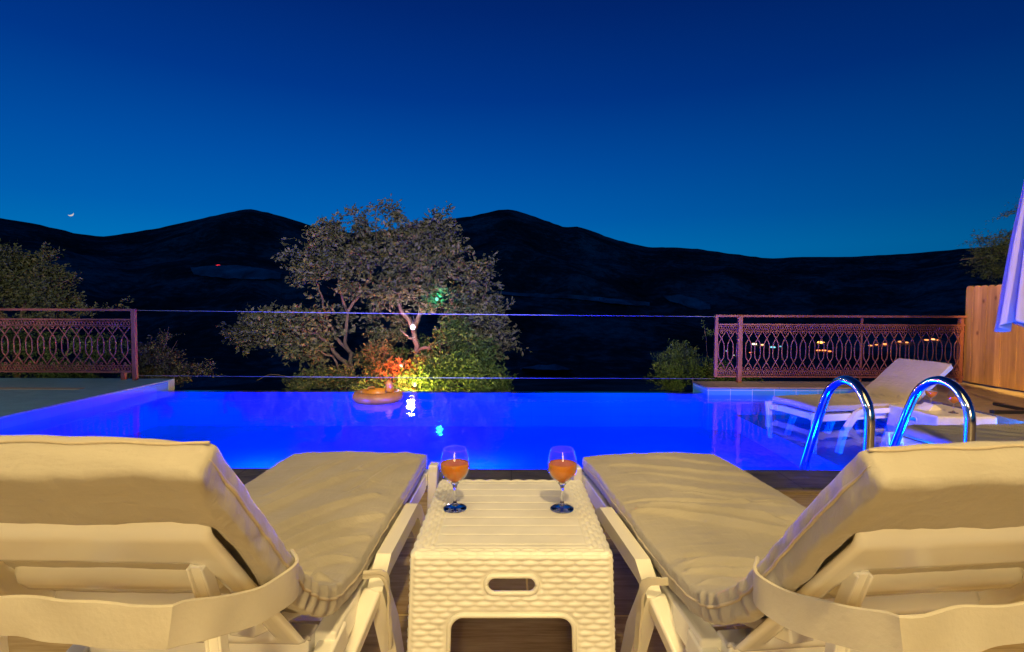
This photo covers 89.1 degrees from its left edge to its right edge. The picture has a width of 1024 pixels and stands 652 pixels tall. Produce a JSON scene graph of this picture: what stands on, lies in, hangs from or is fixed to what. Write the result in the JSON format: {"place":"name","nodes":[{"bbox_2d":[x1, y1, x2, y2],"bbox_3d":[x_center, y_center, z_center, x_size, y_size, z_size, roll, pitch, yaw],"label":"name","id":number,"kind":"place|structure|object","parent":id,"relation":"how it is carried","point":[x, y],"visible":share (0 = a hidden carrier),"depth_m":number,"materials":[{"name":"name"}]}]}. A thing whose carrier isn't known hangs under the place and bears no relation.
{"place":"outdoors","nodes":[
{"label":"outdoors","id":0,"kind":"place"},
{"bbox_2d":[0,378,174,418],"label":"side paving","id":1,"kind":"structure","parent":0,"point":[13,402],"depth_m":5.92,"materials":[{"name":"grey stone"}]},
{"bbox_2d":[0,387,82,389],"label":"paving strip","id":2,"kind":"object","parent":1,"relation":"on","point":[48,388],"visible":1,"depth_m":6.02,"materials":[{"name":"beige stone"}]},
{"bbox_2d":[0,308,137,379],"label":"iron railing","id":3,"kind":"object","parent":1,"relation":"on","point":[134,343],"visible":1,"depth_m":6.73,"materials":[{"name":"brown metal"}]},
{"bbox_2d":[137,310,714,316],"bbox_3d":[-1.099,-0.162,6.759,7.520,0.064,0.030,0,2,0],"label":"steel cable","id":4,"kind":"object","parent":3,"relation":"attached to","point":[419,313],"visible":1,"depth_m":6.75,"materials":[{"name":"silver metal"}]},
{"bbox_2d":[139,375,713,378],"bbox_3d":[-1.103,0.670,6.793,7.520,0.027,0.028,0,2,0],"label":"steel cable","id":5,"kind":"object","parent":3,"relation":"attached to","point":[422,377],"visible":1,"depth_m":6.78,"materials":[{"name":"silver metal"}]},
{"bbox_2d":[190,265,280,278],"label":"bare slope","id":6,"kind":"structure","parent":0,"point":[235,271],"depth_m":747.32,"materials":[{"name":"soil"}]},
{"bbox_2d":[0,209,1007,391],"bbox_3d":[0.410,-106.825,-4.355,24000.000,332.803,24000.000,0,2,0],"label":"hills","id":7,"kind":"structure","parent":0,"point":[150,269],"depth_m":716.11,"materials":[{"name":"black plant"}]},
{"bbox_2d":[0,237,133,377],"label":"leafy tree","id":8,"kind":"object","parent":7,"relation":"on","point":[43,294],"visible":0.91,"depth_m":8.36,"materials":[{"name":"green plant"}]},
{"bbox_2d":[0,320,143,378],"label":"hedge","id":9,"kind":"object","parent":7,"relation":"on","point":[22,334],"visible":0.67,"depth_m":7.76,"materials":[{"name":"green plant"}]},
{"bbox_2d":[128,327,222,386],"bbox_3d":[-5.210,0.835,7.892,1.348,1.642,0.916,1,3,22],"label":"twiggy bush","id":10,"kind":"object","parent":7,"relation":"on","point":[179,371],"visible":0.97,"depth_m":7.90,"materials":[{"name":"green plant"}]},
{"bbox_2d":[256,315,433,390],"bbox_3d":[-2.524,0.966,8.941,2.927,2.304,1.964,-2,3,-43],"label":"shrub","id":11,"kind":"object","parent":7,"relation":"on","point":[332,378],"visible":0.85,"depth_m":8.90,"materials":[{"name":"green plant"}]},
{"bbox_2d":[213,193,531,390],"bbox_3d":[-2.402,-0.027,9.857,5.609,5.062,2.104,0,2,0],"label":"broad tree","id":12,"kind":"object","parent":7,"relation":"on","point":[268,326],"visible":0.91,"depth_m":9.65,"materials":[{"name":"green plant"}]},
{"bbox_2d":[379,310,517,391],"bbox_3d":[-1.255,0.900,9.519,1.978,2.402,3.159,-1,3,-24],"label":"leafy shrub","id":13,"kind":"object","parent":7,"relation":"on","point":[441,372],"visible":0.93,"depth_m":8.74,"materials":[{"name":"green plant"}]},
{"bbox_2d":[404,383,506,391],"bbox_3d":[-0.938,1.118,8.369,2.518,0.449,0.842,0,2,6],"label":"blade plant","id":14,"kind":"object","parent":7,"relation":"on","point":[451,389],"visible":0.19,"depth_m":8.26,"materials":[{"name":"green plant"}]},
{"bbox_2d":[645,319,763,391],"bbox_3d":[3.142,0.954,8.477,1.936,2.144,1.019,0,2,0],"label":"feathery bush","id":15,"kind":"object","parent":7,"relation":"on","point":[679,355],"visible":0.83,"depth_m":8.45,"materials":[{"name":"green plant"}]},
{"bbox_2d":[957,201,1018,284],"bbox_3d":[8.123,-0.074,8.268,2.358,4.112,0.947,0,2,-16],"label":"conifer","id":16,"kind":"object","parent":7,"relation":"on","point":[1001,248],"visible":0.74,"depth_m":8.14,"materials":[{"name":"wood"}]},
{"bbox_2d":[0,0,1023,257],"label":"sky","id":17,"kind":"structure","parent":0,"point":[755,128],"materials":[{"name":"blue"}]},
{"bbox_2d":[520,364,572,372],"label":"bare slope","id":18,"kind":"structure","parent":0,"point":[553,367],"depth_m":440.70,"materials":[{"name":"soil"}]},
{"bbox_2d":[487,291,649,305],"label":"hillside road","id":19,"kind":"structure","parent":0,"point":[610,300],"depth_m":751.49,"materials":[{"name":"soil"}]},
{"bbox_2d":[662,294,709,309],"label":"bare slope","id":20,"kind":"structure","parent":0,"point":[694,303],"depth_m":779.00,"materials":[{"name":"soil"}]},
{"bbox_2d":[915,402,942,410],"bbox_3d":[3.697,0.713,4.612,0.197,0.054,0.120,-1,2,-20],"label":"napkin","id":21,"kind":"object","parent":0,"point":[924,406],"visible":1,"depth_m":4.57,"materials":[{"name":"white fabric"}]},
{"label":"terrace base","id":22,"kind":"structure","parent":0,"visible":0},
{"bbox_2d":[0,381,984,469],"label":"swimming pool","id":23,"kind":"structure","parent":22,"relation":"in","point":[725,420],"depth_m":6.34,"materials":[{"name":"liquid"}]},
{"bbox_2d":[352,380,402,404],"bbox_3d":[-1.563,0.757,6.056,0.577,0.250,0.577,0,2,-11],"label":"swim ring","id":24,"kind":"object","parent":23,"relation":"on","point":[386,395],"visible":1,"depth_m":5.88,"materials":[{"name":"orange plastic"}]},
{"bbox_2d":[798,375,874,469],"bbox_3d":[2.102,0.863,3.467,0.112,1.118,0.912,0,2,0],"label":"pool handrail","id":25,"kind":"object","parent":23,"relation":"on","point":[856,385],"visible":0.63,"depth_m":3.32,"materials":[{"name":"metal"}]},
{"bbox_2d":[765,358,952,453],"bbox_3d":[3.487,0.756,5.186,1.721,0.802,0.688,0,2,-13],"label":"sun lounger","id":26,"kind":"object","parent":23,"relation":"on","point":[897,381],"visible":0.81,"depth_m":5.12,"materials":[{"name":"white plastic"}]},
{"bbox_2d":[889,376,975,445],"bbox_3d":[2.692,0.865,3.467,0.112,1.118,0.912,0,2,0],"label":"pool handrail","id":27,"kind":"object","parent":23,"relation":"on","point":[960,393],"visible":0.45,"depth_m":3.25,"materials":[{"name":"metal"}]},
{"bbox_2d":[887,404,996,430],"bbox_3d":[3.786,0.959,4.612,0.544,0.436,0.594,0,2,-1],"label":"side table","id":28,"kind":"object","parent":23,"relation":"on","point":[941,417],"visible":0.42,"depth_m":4.48,"materials":[{"name":"white plastic"}]},
{"bbox_2d":[925,386,937,403],"bbox_3d":[3.828,0.645,4.750,0.089,0.183,0.089,-2,3,-44],"label":"wine glass","id":29,"kind":"object","parent":28,"relation":"on","point":[931,394],"visible":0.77,"depth_m":4.73,"materials":[{"name":"orange"}]},
{"bbox_2d":[947,395,958,413],"bbox_3d":[3.797,0.657,4.470,0.089,0.183,0.089,-1,3,-25],"label":"wine glass","id":30,"kind":"object","parent":28,"relation":"on","point":[953,399],"visible":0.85,"depth_m":4.46,"materials":[{"name":"orange"}]},
{"bbox_2d":[885,423,1023,445],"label":"sun lounger","id":31,"kind":"object","parent":23,"relation":"on","point":[924,434],"visible":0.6,"depth_m":3.77,"materials":[{"name":"beige fabric"}]},
{"bbox_2d":[8,492,1023,651],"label":"terrace floor","id":32,"kind":"structure","parent":22,"relation":"on","point":[511,634],"depth_m":1.69,"materials":[{"name":"brown wood"}]},
{"bbox_2d":[0,435,439,651],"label":"sun lounger","id":33,"kind":"object","parent":32,"relation":"on","point":[117,544],"visible":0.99,"depth_m":0.78,"materials":[{"name":"beige fabric"}]},
{"bbox_2d":[406,479,615,651],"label":"side table","id":34,"kind":"object","parent":32,"relation":"on","point":[508,529],"visible":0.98,"depth_m":1.29,"materials":[{"name":"white plastic"}]},
{"bbox_2d":[440,446,469,512],"bbox_3d":[-0.172,0.460,1.565,0.089,0.183,0.089,-1,3,-21],"label":"wine glass","id":35,"kind":"object","parent":34,"relation":"on","point":[454,471],"visible":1,"depth_m":1.55,"materials":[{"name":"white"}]},
{"bbox_2d":[547,446,576,513],"bbox_3d":[0.151,0.461,1.565,0.089,0.183,0.089,2,3,38],"label":"wine glass","id":36,"kind":"object","parent":34,"relation":"on","point":[562,471],"visible":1,"depth_m":1.55,"materials":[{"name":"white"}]},
{"bbox_2d":[571,441,1023,651],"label":"sun lounger","id":37,"kind":"object","parent":32,"relation":"on","point":[913,548],"visible":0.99,"depth_m":0.82,"materials":[{"name":"beige fabric"}]},
{"bbox_2d":[231,468,840,489],"bbox_3d":[-0.004,0.981,3.105,18.000,0.156,0.336,0,2,0],"label":"pool coping","id":38,"kind":"object","parent":22,"relation":"on","point":[799,479],"visible":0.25,"depth_m":3.14,"materials":[{"name":"stone"}]},
{"bbox_2d":[425,488,821,493],"bbox_3d":[-0.005,1.291,2.930,18.000,0.752,0.031,0,2,0],"label":"step edge","id":39,"kind":"object","parent":22,"relation":"on","point":[800,491],"depth_m":2.90,"materials":[{"name":"brown wood"}]},
{"bbox_2d":[713,315,966,382],"bbox_3d":[4.291,0.301,6.821,3.275,0.885,0.081,0,2,0],"label":"iron railing","id":40,"kind":"object","parent":22,"relation":"on","point":[960,331],"visible":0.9,"depth_m":6.81,"materials":[{"name":"brown metal"}]},
{"bbox_2d":[917,388,1023,424],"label":"side deck","id":41,"kind":"structure","parent":22,"relation":"on","point":[983,399],"depth_m":5.63,"materials":[{"name":"brown wood planks"}]},
{"bbox_2d":[989,182,1023,413],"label":"folded parasol","id":42,"kind":"object","parent":41,"relation":"on","point":[1010,311],"visible":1,"depth_m":4.89,"materials":[{"name":"white fabric"}]},
{"bbox_2d":[950,378,1001,387],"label":"side deck","id":43,"kind":"structure","parent":22,"relation":"on","point":[979,385],"depth_m":6.67,"materials":[{"name":"beige wood"}]},
{"bbox_2d":[963,285,1023,390],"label":"wooden fence","id":44,"kind":"object","parent":43,"relation":"on","point":[992,358],"visible":0.73,"depth_m":6.51,"materials":[{"name":"brown wood"}]}
]}

